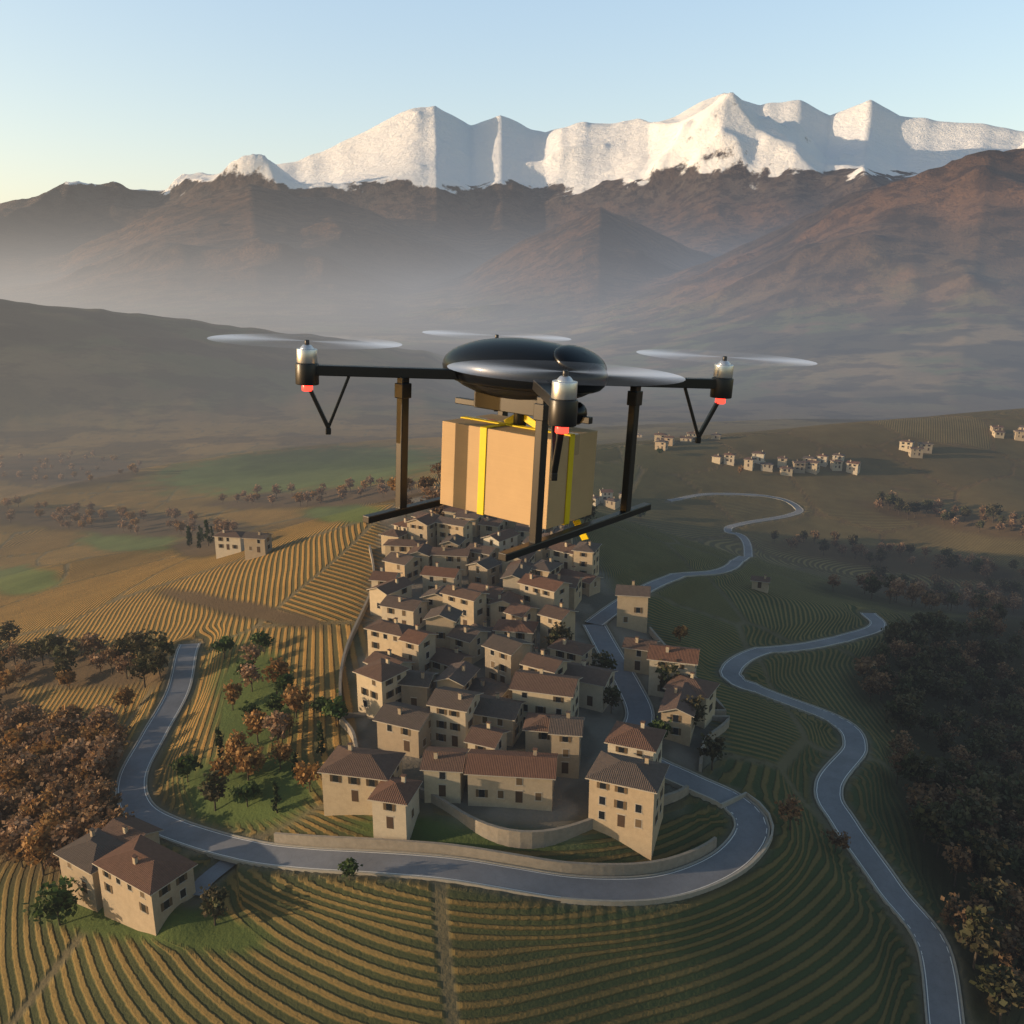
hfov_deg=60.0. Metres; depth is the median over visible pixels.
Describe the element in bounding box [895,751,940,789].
tree
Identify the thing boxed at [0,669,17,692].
tree
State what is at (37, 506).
tree
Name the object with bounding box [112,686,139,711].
tree
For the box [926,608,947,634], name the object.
tree
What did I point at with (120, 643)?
tree
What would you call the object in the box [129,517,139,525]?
tree
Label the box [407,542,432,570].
house
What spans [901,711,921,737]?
tree
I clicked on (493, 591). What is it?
house
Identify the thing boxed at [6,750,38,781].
tree
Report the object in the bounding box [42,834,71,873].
tree
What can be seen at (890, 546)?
tree
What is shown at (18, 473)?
tree
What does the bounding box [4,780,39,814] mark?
tree
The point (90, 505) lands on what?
tree
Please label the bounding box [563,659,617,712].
house
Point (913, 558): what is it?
tree
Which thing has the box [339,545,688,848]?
terrace wall
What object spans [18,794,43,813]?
tree
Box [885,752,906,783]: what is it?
tree
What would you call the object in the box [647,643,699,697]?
house
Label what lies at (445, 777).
house
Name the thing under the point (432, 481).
tree
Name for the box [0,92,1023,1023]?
terrain
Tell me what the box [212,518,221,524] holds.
tree
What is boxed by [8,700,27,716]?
tree
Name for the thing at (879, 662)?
tree
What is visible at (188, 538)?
tree
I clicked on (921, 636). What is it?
tree
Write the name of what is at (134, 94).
sky
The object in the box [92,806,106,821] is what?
tree
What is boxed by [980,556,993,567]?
tree
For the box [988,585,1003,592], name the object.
tree
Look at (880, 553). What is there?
tree
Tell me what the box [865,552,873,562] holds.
tree
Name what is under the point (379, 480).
tree
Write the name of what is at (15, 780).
tree
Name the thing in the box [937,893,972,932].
tree
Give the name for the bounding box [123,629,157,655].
tree
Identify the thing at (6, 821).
tree
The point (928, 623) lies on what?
tree
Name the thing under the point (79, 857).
house
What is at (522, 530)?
house
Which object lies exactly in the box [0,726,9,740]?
tree
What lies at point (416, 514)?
house
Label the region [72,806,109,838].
tree
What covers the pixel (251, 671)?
tree
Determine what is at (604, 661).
tree
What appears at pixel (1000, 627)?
tree
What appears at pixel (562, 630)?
tree
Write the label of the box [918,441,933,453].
house
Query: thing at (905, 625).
tree
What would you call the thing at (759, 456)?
house
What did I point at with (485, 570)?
house
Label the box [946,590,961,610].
tree
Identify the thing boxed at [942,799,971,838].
tree
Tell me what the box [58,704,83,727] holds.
tree
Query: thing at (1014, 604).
tree
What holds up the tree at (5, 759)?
on the terrain
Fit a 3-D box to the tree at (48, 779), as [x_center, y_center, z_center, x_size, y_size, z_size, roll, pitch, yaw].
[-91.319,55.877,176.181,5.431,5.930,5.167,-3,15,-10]
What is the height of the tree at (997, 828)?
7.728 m
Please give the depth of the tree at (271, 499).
678.14 m
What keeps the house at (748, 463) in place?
on the terrain
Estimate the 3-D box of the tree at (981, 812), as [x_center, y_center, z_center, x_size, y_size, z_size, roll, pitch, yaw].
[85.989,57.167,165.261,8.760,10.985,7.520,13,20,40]
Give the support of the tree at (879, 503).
on the terrain
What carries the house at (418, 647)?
on the terrain
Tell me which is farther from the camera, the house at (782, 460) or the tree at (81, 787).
the house at (782, 460)
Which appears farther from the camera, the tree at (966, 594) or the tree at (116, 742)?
the tree at (966, 594)
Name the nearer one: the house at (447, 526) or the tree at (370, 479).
the house at (447, 526)
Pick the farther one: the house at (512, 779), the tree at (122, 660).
the tree at (122, 660)
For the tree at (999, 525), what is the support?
on the terrain
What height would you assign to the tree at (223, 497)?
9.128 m
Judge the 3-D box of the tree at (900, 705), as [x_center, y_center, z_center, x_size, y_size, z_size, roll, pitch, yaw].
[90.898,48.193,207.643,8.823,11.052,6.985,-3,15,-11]
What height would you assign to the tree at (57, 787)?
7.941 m
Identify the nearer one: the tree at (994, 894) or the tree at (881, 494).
the tree at (994, 894)
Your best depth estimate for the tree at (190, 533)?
458.78 m
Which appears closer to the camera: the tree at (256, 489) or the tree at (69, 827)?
the tree at (69, 827)
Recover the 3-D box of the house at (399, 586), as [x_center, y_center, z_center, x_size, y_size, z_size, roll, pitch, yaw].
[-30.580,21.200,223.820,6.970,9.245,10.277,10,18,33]
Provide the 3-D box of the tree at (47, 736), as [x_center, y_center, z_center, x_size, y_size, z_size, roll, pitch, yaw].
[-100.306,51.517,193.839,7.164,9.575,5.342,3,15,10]
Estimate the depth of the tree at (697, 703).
164.93 m
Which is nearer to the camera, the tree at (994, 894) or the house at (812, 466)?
the tree at (994, 894)
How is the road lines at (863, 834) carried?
on the road at (942, 992)
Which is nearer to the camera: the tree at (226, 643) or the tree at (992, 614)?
the tree at (226, 643)
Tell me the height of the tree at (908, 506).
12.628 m
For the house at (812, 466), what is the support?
on the terrain
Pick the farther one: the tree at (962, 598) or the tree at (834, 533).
the tree at (834, 533)
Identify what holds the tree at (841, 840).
on the terrain
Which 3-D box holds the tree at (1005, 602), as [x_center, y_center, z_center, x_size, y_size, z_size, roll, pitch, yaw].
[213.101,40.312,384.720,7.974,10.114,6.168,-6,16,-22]
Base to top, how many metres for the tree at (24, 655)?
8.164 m
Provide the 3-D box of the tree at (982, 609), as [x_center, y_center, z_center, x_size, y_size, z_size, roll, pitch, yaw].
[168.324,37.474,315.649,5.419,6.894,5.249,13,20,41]
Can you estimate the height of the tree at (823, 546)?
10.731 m
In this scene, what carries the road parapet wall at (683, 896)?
on the terrain
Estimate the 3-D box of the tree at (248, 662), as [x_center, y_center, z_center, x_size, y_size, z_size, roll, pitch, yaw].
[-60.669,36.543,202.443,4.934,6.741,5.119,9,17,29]
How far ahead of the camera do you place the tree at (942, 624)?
283.77 m
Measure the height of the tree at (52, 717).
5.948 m
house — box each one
[53,827,124,911]
[92,834,197,935]
[101,815,163,843]
[212,529,244,558]
[242,531,271,560]
[317,742,405,815]
[352,657,409,717]
[363,617,414,656]
[363,649,414,669]
[366,576,413,616]
[367,774,422,839]
[369,566,399,586]
[372,701,432,757]
[378,526,407,554]
[378,595,429,628]
[382,552,421,580]
[383,535,426,556]
[391,517,410,530]
[397,670,438,708]
[398,624,438,671]
[404,512,438,546]
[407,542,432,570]
[411,509,439,517]
[419,583,444,611]
[420,562,463,593]
[420,746,469,802]
[423,604,462,648]
[426,686,483,747]
[429,647,474,674]
[430,545,469,575]
[433,661,479,689]
[434,514,473,547]
[439,534,465,547]
[439,584,488,624]
[442,505,467,517]
[446,624,490,663]
[456,510,483,537]
[463,721,510,751]
[464,747,557,810]
[466,542,501,566]
[466,555,501,585]
[467,583,511,619]
[468,677,511,697]
[470,621,494,637]
[473,691,525,746]
[478,516,507,542]
[481,528,519,551]
[481,631,533,684]
[487,591,523,626]
[492,615,538,651]
[497,518,517,528]
[500,563,531,594]
[502,551,536,579]
[503,599,539,630]
[506,557,532,572]
[509,667,582,720]
[513,523,545,544]
[517,573,571,619]
[519,649,570,673]
[522,536,549,561]
[522,712,565,752]
[530,557,563,576]
[537,602,578,650]
[542,530,563,541]
[546,525,559,532]
[547,638,594,664]
[548,542,575,569]
[548,573,582,609]
[548,711,584,778]
[553,525,572,543]
[559,566,602,596]
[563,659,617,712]
[571,541,601,575]
[585,751,669,859]
[592,494,600,505]
[600,488,613,502]
[604,497,619,509]
[604,720,666,762]
[615,580,650,632]
[621,636,659,674]
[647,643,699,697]
[654,431,666,440]
[654,438,668,450]
[658,682,699,746]
[663,671,719,728]
[664,434,674,445]
[680,435,693,441]
[686,431,695,440]
[711,432,721,438]
[711,454,722,463]
[724,451,735,465]
[743,456,754,470]
[750,574,770,592]
[751,450,764,463]
[760,460,773,471]
[777,455,787,467]
[779,465,792,475]
[792,459,806,472]
[803,455,816,460]
[806,459,819,474]
[817,453,828,466]
[830,458,843,470]
[832,452,844,460]
[846,460,860,474]
[899,439,914,451]
[908,446,923,457]
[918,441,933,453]
[990,425,1003,431]
[992,429,1005,438]
[1013,428,1023,440]
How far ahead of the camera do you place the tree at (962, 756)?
199.21 m
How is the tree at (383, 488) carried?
on the terrain
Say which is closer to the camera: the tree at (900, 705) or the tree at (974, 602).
the tree at (900, 705)
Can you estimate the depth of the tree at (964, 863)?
148.38 m
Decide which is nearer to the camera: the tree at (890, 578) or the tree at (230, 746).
the tree at (230, 746)
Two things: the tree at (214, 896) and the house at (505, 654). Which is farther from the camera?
the house at (505, 654)
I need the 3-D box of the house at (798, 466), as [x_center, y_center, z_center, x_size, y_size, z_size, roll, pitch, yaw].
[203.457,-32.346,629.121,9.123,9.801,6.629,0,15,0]
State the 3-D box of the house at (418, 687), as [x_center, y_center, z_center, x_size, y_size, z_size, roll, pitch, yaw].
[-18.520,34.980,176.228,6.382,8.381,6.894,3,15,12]
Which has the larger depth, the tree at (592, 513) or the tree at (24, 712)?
the tree at (592, 513)
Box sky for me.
[0,0,1023,202]
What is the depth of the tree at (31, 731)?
198.48 m
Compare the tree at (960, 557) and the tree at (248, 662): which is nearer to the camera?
the tree at (248, 662)
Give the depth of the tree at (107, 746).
175.67 m
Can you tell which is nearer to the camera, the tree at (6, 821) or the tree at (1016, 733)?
the tree at (6, 821)
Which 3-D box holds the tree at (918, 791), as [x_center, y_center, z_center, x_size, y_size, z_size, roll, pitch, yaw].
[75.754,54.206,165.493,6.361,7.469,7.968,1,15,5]
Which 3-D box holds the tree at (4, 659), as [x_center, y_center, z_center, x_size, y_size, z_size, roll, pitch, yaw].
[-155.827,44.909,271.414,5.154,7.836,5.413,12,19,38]
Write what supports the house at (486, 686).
on the terrain
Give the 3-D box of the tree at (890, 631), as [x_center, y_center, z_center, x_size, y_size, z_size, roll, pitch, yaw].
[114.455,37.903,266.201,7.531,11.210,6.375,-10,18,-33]
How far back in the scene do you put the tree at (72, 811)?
160.08 m
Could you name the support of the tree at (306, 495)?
on the terrain
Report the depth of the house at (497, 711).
161.93 m
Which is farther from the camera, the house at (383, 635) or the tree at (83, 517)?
the tree at (83, 517)
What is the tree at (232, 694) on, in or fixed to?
on the terrain
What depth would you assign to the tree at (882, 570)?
473.30 m
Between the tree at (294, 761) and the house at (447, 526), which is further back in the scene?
the house at (447, 526)
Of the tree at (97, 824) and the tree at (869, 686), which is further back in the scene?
the tree at (869, 686)
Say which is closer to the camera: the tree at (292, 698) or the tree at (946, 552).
the tree at (292, 698)
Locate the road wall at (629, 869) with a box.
[274,832,716,875]
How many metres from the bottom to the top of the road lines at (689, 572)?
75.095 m
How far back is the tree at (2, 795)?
175.19 m
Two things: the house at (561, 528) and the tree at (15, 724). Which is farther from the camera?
the house at (561, 528)
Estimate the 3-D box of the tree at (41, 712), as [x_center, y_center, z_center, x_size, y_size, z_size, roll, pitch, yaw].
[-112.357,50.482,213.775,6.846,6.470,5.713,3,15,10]
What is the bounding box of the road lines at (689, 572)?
[587,493,802,624]
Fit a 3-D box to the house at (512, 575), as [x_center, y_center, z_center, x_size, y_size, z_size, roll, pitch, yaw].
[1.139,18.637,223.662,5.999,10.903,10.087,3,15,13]
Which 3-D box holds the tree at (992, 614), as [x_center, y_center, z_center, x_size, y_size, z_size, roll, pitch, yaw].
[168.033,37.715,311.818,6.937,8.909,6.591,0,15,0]
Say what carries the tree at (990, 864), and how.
on the terrain
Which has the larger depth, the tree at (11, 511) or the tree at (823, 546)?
the tree at (11, 511)
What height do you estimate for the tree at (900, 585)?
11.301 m
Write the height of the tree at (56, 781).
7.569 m
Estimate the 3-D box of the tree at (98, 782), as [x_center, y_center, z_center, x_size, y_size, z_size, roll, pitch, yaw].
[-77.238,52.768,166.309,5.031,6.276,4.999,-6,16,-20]
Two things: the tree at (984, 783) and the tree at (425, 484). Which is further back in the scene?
the tree at (425, 484)
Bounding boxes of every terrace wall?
[337,627,729,771]
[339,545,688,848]
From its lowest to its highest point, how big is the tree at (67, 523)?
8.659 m
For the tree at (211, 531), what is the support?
on the terrain
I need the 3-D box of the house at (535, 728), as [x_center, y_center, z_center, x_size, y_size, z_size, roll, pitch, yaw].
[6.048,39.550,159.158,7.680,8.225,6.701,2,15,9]
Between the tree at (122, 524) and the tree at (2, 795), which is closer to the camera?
the tree at (2, 795)
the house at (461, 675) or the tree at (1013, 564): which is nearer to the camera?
the house at (461, 675)
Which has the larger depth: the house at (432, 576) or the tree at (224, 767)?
the house at (432, 576)
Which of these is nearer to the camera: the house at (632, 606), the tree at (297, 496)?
the house at (632, 606)
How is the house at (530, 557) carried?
on the terrain
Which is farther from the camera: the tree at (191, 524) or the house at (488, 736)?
the tree at (191, 524)
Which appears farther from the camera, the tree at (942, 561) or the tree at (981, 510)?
the tree at (981, 510)
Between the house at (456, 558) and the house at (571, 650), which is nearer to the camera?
the house at (571, 650)
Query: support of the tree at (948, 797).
on the terrain
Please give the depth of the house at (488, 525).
267.72 m
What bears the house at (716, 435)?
on the terrain
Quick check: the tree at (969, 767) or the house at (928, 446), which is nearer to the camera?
the tree at (969, 767)
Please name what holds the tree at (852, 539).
on the terrain
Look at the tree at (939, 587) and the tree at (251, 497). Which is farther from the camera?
the tree at (251, 497)
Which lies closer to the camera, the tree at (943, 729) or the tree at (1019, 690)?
the tree at (943, 729)
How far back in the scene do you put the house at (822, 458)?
638.08 m
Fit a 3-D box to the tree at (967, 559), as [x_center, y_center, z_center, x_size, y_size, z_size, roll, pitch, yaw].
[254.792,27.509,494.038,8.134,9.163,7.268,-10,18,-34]
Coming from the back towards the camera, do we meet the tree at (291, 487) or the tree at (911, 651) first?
the tree at (291, 487)
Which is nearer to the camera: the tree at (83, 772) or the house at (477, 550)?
the tree at (83, 772)
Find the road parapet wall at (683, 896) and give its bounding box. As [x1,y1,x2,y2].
[561,778,773,906]
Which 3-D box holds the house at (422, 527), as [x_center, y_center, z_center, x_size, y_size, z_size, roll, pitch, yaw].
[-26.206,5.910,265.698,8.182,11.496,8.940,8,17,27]
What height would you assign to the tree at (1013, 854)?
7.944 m
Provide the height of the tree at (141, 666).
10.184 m
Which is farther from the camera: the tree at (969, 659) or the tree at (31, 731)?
the tree at (969, 659)
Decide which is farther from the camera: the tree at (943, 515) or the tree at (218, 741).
the tree at (943, 515)
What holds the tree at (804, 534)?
on the terrain
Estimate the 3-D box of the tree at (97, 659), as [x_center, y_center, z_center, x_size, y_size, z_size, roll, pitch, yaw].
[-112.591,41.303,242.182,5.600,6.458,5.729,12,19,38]
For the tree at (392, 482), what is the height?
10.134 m
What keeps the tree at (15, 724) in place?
on the terrain
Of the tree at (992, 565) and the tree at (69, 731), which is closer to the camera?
the tree at (69, 731)
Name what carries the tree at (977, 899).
on the terrain
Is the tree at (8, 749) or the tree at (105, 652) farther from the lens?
the tree at (105, 652)
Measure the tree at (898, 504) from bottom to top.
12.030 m
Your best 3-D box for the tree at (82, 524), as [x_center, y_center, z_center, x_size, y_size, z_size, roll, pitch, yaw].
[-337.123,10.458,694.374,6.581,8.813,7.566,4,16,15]
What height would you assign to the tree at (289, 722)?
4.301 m
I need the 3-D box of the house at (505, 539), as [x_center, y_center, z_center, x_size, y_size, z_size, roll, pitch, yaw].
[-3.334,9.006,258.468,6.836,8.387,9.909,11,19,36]
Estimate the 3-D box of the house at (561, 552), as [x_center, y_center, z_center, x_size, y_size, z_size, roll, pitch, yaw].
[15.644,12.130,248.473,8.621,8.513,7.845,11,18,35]
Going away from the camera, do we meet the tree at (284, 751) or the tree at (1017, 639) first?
the tree at (284, 751)
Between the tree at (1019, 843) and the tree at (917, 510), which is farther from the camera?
the tree at (917, 510)
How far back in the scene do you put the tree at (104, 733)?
190.98 m
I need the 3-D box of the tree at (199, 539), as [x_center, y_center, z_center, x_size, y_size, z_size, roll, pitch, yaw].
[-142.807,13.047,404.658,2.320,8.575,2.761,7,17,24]
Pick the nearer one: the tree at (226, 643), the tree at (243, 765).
the tree at (243, 765)
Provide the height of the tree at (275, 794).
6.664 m
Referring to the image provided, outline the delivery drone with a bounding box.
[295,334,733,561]
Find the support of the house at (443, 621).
on the terrain
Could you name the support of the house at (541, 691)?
on the terrain
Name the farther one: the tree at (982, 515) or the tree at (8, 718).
the tree at (982, 515)
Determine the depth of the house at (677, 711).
163.56 m
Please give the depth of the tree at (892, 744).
193.95 m
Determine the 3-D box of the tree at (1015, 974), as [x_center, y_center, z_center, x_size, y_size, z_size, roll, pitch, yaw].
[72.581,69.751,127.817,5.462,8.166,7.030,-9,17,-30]
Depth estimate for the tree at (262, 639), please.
216.97 m
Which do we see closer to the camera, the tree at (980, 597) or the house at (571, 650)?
the house at (571, 650)
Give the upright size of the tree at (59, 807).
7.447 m
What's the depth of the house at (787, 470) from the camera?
622.34 m
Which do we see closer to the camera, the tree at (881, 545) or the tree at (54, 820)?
the tree at (54, 820)
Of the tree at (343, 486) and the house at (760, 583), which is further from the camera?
the tree at (343, 486)
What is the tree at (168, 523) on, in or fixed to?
on the terrain
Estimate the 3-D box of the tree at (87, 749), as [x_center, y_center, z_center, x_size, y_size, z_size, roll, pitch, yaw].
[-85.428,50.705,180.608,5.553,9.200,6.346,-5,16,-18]
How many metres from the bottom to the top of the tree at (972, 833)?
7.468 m
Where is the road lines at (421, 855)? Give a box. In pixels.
[118,626,766,897]
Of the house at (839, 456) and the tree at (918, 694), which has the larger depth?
the house at (839, 456)
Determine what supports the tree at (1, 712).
on the terrain
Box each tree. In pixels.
[0,620,21,648]
[0,639,23,664]
[0,647,10,666]
[0,661,8,671]
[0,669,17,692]
[0,702,11,720]
[0,709,21,731]
[0,722,32,747]
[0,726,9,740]
[0,742,22,761]
[0,756,18,777]
[0,758,32,787]
[0,761,10,780]
[0,761,19,787]
[0,782,16,793]
[0,789,12,824]
[0,792,28,824]
[0,801,10,821]
[0,815,37,854]
[0,825,21,862]
[1,497,12,505]
[1,811,30,828]
[2,835,24,867]
[3,716,28,733]
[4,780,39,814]
[4,788,22,814]
[6,508,15,514]
[6,513,14,522]
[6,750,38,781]
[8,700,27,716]
[11,660,34,681]
[11,823,62,875]
[12,495,22,506]
[13,702,41,723]
[13,707,38,721]
[16,471,23,480]
[16,741,37,756]
[18,640,35,664]
[18,711,43,726]
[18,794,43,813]
[19,789,57,823]
[20,725,43,746]
[20,740,54,759]
[20,821,48,859]
[22,875,83,925]
[24,758,53,789]
[25,638,49,665]
[28,775,47,795]
[31,709,52,724]
[31,829,62,854]
[33,501,42,508]
[33,718,52,727]
[33,805,56,822]
[34,509,45,517]
[35,727,69,749]
[35,753,53,773]
[38,632,69,656]
[39,774,61,796]
[39,807,74,839]
[40,722,62,732]
[40,774,73,793]
[41,769,67,785]
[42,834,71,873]
[43,783,72,804]
[44,786,78,813]
[45,804,75,815]
[47,748,80,778]
[48,710,58,725]
[49,641,77,665]
[49,735,74,754]
[50,817,90,844]
[51,511,58,521]
[51,658,77,686]
[52,727,75,743]
[53,669,76,689]
[53,702,84,736]
[55,512,63,521]
[55,713,87,738]
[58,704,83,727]
[60,508,71,519]
[61,737,92,767]
[63,520,72,527]
[63,764,84,785]
[66,634,91,655]
[66,803,83,824]
[67,504,75,512]
[69,513,79,522]
[69,732,80,742]
[69,776,102,806]
[70,768,104,794]
[72,780,90,804]
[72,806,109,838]
[73,789,92,811]
[74,722,101,743]
[76,520,85,528]
[76,632,107,655]
[77,725,92,734]
[77,741,101,764]
[78,791,115,823]
[79,752,100,778]
[81,514,87,520]
[81,705,118,732]
[82,748,119,777]
[85,502,94,509]
[85,508,95,515]
[85,653,109,672]
[85,819,107,833]
[86,517,96,524]
[88,777,113,796]
[90,740,123,776]
[91,776,117,800]
[92,732,130,759]
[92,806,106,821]
[94,728,113,742]
[96,645,119,673]
[97,792,124,817]
[98,804,134,826]
[105,722,130,740]
[112,652,136,678]
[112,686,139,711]
[114,635,132,663]
[115,506,126,517]
[117,519,127,530]
[119,509,127,519]
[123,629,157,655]
[124,511,137,518]
[126,649,156,687]
[127,463,135,469]
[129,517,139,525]
[138,509,146,519]
[143,631,174,670]
[144,647,167,680]
[165,508,172,516]
[166,520,172,526]
[169,507,180,519]
[169,753,202,782]
[174,520,187,531]
[186,525,192,545]
[186,530,189,546]
[187,521,196,534]
[189,514,197,518]
[196,532,201,548]
[197,770,229,810]
[199,883,229,925]
[200,528,203,541]
[203,519,211,545]
[209,635,236,658]
[209,752,236,781]
[210,526,214,542]
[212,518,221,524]
[215,519,230,531]
[215,727,224,757]
[219,493,226,502]
[220,729,254,760]
[223,679,242,710]
[228,780,261,806]
[230,520,237,530]
[233,655,255,677]
[234,494,239,502]
[234,744,266,780]
[237,663,263,691]
[238,700,261,716]
[239,644,264,663]
[240,490,246,498]
[242,709,266,742]
[247,493,255,501]
[250,631,274,651]
[252,484,261,492]
[261,657,295,693]
[262,710,292,744]
[263,693,284,710]
[267,494,276,505]
[267,740,293,768]
[270,780,281,812]
[271,483,282,498]
[272,671,294,694]
[280,684,310,718]
[283,715,298,734]
[287,482,295,490]
[290,750,297,777]
[291,491,302,505]
[293,761,321,791]
[302,491,313,505]
[307,696,332,712]
[315,487,326,495]
[316,495,323,501]
[316,720,325,755]
[321,689,347,726]
[336,484,347,490]
[337,489,347,501]
[337,857,362,879]
[345,477,354,491]
[356,487,364,494]
[360,480,367,488]
[366,476,373,487]
[375,477,384,484]
[376,483,389,493]
[387,477,412,490]
[394,494,413,516]
[408,478,416,492]
[416,476,430,494]
[418,486,440,500]
[419,476,435,486]
[429,498,445,516]
[430,461,440,484]
[542,622,573,644]
[579,500,597,522]
[590,650,617,669]
[603,685,622,713]
[648,716,673,737]
[655,659,689,688]
[672,625,688,638]
[681,695,707,724]
[697,731,726,770]
[769,530,779,539]
[774,794,803,830]
[783,537,798,549]
[791,534,804,547]
[800,530,808,540]
[810,530,819,542]
[817,538,829,554]
[821,828,850,852]
[827,574,841,591]
[830,531,840,540]
[830,539,839,546]
[847,534,858,544]
[851,543,861,558]
[852,656,878,682]
[854,574,869,593]
[857,676,884,701]
[863,574,882,598]
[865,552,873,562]
[865,672,896,700]
[866,570,881,581]
[870,563,888,579]
[870,654,889,674]
[872,642,891,667]
[874,498,884,511]
[875,491,885,500]
[875,542,886,552]
[875,547,888,566]
[877,575,885,589]
[877,663,895,681]
[878,694,921,733]
[881,621,904,653]
[882,572,896,598]
[883,493,896,509]
[884,586,898,603]
[885,543,895,551]
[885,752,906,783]
[886,729,919,751]
[887,577,906,602]
[887,637,909,661]
[890,683,914,702]
[890,742,915,759]
[893,498,906,515]
[893,693,923,729]
[895,543,906,553]
[895,617,913,642]
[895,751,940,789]
[897,573,909,588]
[899,641,922,662]
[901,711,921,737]
[902,501,916,519]
[902,583,926,605]
[902,782,932,812]
[905,543,915,555]
[906,556,915,563]
[906,629,927,648]
[908,798,947,843]
[909,687,926,706]
[910,581,925,602]
[910,610,939,635]
[912,501,922,517]
[917,781,959,809]
[920,595,931,606]
[921,790,943,810]
[922,499,934,514]
[922,546,931,558]
[923,592,942,609]
[925,590,936,608]
[925,811,961,857]
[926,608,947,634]
[928,574,943,587]
[932,582,948,593]
[932,616,958,646]
[933,592,944,607]
[933,721,959,739]
[933,767,961,796]
[934,498,944,508]
[934,553,943,564]
[935,732,956,756]
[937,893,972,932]
[938,512,950,521]
[940,547,952,556]
[940,555,950,567]
[940,593,948,608]
[940,664,955,672]
[940,755,971,785]
[941,842,974,886]
[942,704,972,739]
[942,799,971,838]
[943,554,959,573]
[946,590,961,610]
[947,745,980,763]
[948,835,972,863]
[949,505,958,512]
[949,511,957,520]
[949,783,987,809]
[950,517,959,524]
[951,650,974,674]
[953,591,964,609]
[953,788,1000,830]
[954,553,962,560]
[954,904,1010,969]
[957,759,978,786]
[959,580,972,590]
[960,505,971,520]
[960,587,973,606]
[960,827,990,860]
[960,830,1011,880]
[961,876,1014,914]
[961,891,995,928]
[962,738,987,767]
[962,772,1005,808]
[963,553,977,567]
[963,640,986,657]
[967,611,982,632]
[967,655,979,671]
[968,598,980,610]
[968,767,996,787]
[968,877,988,892]
[969,558,983,577]
[969,798,1002,831]
[969,961,1023,1023]
[970,615,994,640]
[971,588,985,608]
[971,594,989,610]
[972,770,1018,811]
[974,618,994,635]
[975,520,984,528]
[976,581,989,592]
[977,827,1011,844]
[978,505,989,517]
[978,607,989,617]
[979,513,989,520]
[979,563,993,580]
[979,608,1000,621]
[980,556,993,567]
[983,590,999,607]
[983,837,1023,876]
[984,503,1003,522]
[985,576,996,591]
[988,562,999,571]
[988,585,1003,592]
[988,927,1023,967]
[991,602,1007,622]
[991,920,1023,958]
[992,618,1009,638]
[993,522,1005,531]
[994,595,1012,608]
[994,660,1015,682]
[994,806,1023,839]
[997,515,1007,523]
[997,744,1023,767]
[997,794,1023,840]
[998,578,1013,595]
[998,879,1023,926]
[999,964,1023,1015]
[1002,837,1023,873]
[1004,725,1023,761]
[1005,634,1023,656]
[1007,518,1016,527]
[1007,597,1023,612]
[1007,847,1023,885]
[1008,559,1019,571]
[1008,591,1020,607]
[1009,511,1017,519]
[1009,913,1023,941]
[1010,595,1022,609]
[1012,685,1023,698]
[1014,937,1023,971]
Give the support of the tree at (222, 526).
on the terrain
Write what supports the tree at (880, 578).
on the terrain
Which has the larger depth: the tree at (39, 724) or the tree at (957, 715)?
the tree at (957, 715)
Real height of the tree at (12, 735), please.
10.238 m
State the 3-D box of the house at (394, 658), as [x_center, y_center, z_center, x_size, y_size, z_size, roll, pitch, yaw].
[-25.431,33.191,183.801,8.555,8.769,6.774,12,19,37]
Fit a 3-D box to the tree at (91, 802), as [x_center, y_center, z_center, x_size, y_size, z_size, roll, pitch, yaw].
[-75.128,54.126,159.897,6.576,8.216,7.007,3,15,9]
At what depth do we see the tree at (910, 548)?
518.89 m
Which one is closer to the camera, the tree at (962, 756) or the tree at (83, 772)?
the tree at (83, 772)
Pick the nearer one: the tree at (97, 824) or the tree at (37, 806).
the tree at (97, 824)
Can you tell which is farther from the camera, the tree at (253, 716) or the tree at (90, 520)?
the tree at (90, 520)
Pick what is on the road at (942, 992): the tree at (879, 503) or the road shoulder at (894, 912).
the road shoulder at (894, 912)
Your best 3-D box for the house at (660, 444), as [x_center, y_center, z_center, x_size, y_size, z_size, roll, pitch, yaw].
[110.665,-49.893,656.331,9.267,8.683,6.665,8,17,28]
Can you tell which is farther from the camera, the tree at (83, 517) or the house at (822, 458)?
the tree at (83, 517)
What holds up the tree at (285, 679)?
on the terrain
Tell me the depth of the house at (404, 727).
159.51 m
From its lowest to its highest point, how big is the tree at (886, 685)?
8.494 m
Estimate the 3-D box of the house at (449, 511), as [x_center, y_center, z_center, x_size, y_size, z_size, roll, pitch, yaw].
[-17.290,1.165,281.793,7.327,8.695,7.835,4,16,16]
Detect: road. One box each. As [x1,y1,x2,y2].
[117,624,768,899]
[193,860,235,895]
[586,493,802,624]
[720,613,962,1023]
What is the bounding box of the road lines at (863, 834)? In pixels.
[721,613,960,1023]
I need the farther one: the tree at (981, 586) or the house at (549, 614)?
the tree at (981, 586)
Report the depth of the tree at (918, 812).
155.80 m
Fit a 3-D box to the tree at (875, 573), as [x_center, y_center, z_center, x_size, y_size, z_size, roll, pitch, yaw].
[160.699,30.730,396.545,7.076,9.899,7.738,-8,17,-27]
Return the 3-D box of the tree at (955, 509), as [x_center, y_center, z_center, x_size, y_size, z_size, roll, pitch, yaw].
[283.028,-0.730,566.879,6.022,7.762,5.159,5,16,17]
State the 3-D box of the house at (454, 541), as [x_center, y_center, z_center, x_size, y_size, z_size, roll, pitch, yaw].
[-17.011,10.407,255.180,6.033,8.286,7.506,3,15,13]
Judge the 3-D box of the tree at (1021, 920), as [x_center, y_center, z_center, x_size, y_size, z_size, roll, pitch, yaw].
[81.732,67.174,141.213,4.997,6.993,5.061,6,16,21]
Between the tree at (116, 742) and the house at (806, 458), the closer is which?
the tree at (116, 742)
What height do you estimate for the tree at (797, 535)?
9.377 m

